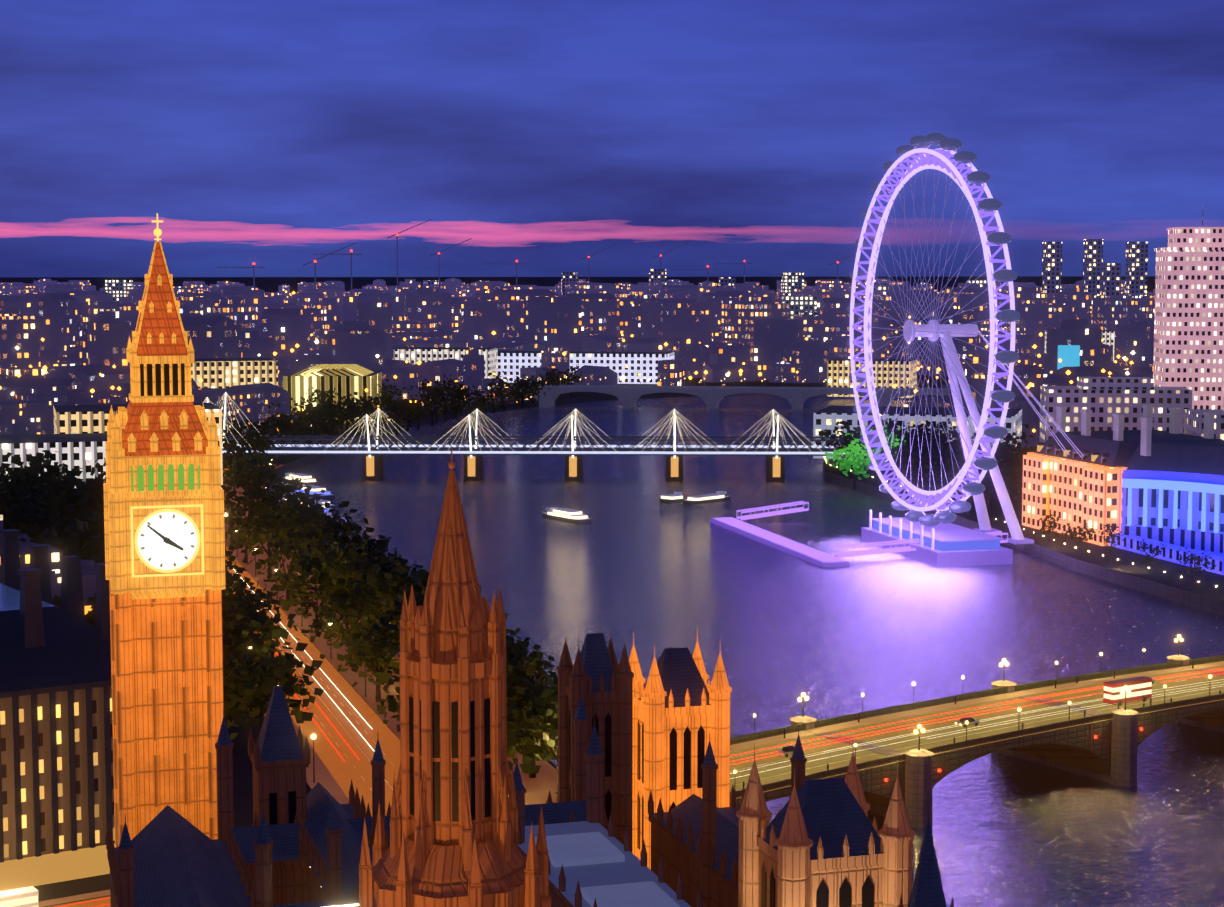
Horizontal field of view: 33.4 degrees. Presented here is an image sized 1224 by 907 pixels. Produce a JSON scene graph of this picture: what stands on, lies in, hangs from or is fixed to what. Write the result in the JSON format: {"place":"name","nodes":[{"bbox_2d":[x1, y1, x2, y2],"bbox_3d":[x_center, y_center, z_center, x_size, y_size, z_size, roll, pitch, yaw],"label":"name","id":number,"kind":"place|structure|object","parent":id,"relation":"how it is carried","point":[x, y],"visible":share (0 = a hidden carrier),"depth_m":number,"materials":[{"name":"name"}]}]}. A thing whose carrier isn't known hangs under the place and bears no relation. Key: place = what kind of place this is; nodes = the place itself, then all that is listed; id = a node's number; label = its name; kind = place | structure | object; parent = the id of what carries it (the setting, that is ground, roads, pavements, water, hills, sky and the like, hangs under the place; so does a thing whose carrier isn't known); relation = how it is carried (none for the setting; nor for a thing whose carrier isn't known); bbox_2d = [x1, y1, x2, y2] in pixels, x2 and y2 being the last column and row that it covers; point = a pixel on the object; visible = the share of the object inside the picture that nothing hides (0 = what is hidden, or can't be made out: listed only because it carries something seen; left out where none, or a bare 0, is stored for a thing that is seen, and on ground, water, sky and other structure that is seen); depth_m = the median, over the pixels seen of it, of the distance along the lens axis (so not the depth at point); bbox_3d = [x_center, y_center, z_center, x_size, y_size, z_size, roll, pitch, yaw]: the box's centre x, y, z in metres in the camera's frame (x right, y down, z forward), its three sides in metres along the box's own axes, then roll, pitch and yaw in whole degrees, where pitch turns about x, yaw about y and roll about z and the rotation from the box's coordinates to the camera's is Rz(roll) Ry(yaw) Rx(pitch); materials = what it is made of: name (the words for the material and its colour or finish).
{"place":"outdoors","nodes":[
{"label":"outdoors","id":0,"kind":"place"},
{"bbox_2d":[0,529,114,891],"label":"office building","id":1,"kind":"structure","parent":0,"point":[56,779],"depth_m":299.30,"materials":[{"name":"brown metal"}]},
{"bbox_2d":[0,276,1223,906],"bbox_3d":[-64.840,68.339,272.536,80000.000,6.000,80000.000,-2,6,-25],"label":"ground","id":2,"kind":"structure","parent":0,"point":[1126,568],"depth_m":754.37,"materials":[{"name":"grey concrete"}]},
{"bbox_2d":[103,213,225,846],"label":"clock tower","id":3,"kind":"structure","parent":2,"relation":"on","point":[164,530],"depth_m":265.04,"materials":[{"name":"orange stone"}]},
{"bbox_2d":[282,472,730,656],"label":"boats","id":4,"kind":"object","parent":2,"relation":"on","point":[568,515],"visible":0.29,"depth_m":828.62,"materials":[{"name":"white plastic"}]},
{"bbox_2d":[106,447,954,906],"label":"palace of westminster","id":5,"kind":"structure","parent":2,"relation":"on","point":[642,811],"depth_m":230.77,"materials":[{"name":"stone"}]},
{"bbox_2d":[204,392,924,481],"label":"hungerford jubilee bridges","id":6,"kind":"structure","parent":2,"relation":"on","point":[674,453],"depth_m":916.28,"materials":[{"name":"metal"}]},
{"bbox_2d":[0,239,1147,488],"bbox_3d":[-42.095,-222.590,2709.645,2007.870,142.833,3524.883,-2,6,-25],"label":"distant buildings","id":7,"kind":"structure","parent":2,"relation":"on","point":[78,439],"depth_m":1245.46,"materials":[{"name":"concrete"}]},
{"bbox_2d":[0,219,1154,614],"bbox_3d":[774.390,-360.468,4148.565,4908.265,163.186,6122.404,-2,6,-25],"label":"city blocks","id":8,"kind":"structure","parent":2,"relation":"on","point":[62,343],"depth_m":1760.74,"materials":[{"name":"concrete"}]},
{"bbox_2d":[0,456,1216,906],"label":"road","id":9,"kind":"structure","parent":2,"relation":"on","point":[346,728],"depth_m":401.06,"materials":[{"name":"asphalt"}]},
{"bbox_2d":[0,364,1223,793],"bbox_3d":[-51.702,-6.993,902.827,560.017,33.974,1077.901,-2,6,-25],"label":"trees","id":10,"kind":"object","parent":2,"relation":"on","point":[366,582],"visible":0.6,"depth_m":540.23,"materials":[{"name":"green plant"}]},
{"bbox_2d":[488,376,949,409],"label":"arched bridge","id":11,"kind":"structure","parent":2,"relation":"on","point":[629,396],"depth_m":1395.52,"materials":[{"name":"stone"}]},
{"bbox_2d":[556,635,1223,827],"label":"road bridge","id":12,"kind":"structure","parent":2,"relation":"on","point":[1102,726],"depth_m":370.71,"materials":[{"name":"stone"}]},
{"bbox_2d":[710,133,1083,566],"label":"ferris wheel","id":13,"kind":"object","parent":2,"relation":"on","point":[938,539],"visible":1,"depth_m":673.67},
{"bbox_2d":[1022,404,1223,574],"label":"riverside building","id":14,"kind":"structure","parent":2,"relation":"on","point":[1149,485],"depth_m":666.36,"materials":[{"name":"stone"}]},
{"bbox_2d":[1039,213,1223,442],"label":"building","id":15,"kind":"structure","parent":2,"relation":"on","point":[1188,369],"depth_m":811.91,"materials":[{"name":"concrete"}]},
{"bbox_2d":[0,0,1223,276],"label":"sky","id":16,"kind":"structure","parent":0,"point":[548,135],"materials":[{"name":"blue"}]},
{"bbox_2d":[269,385,1223,906],"bbox_3d":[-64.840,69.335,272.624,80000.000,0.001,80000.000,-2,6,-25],"label":"river water","id":17,"kind":"structure","parent":0,"point":[781,631],"depth_m":562.55,"materials":[{"name":"liquid"}]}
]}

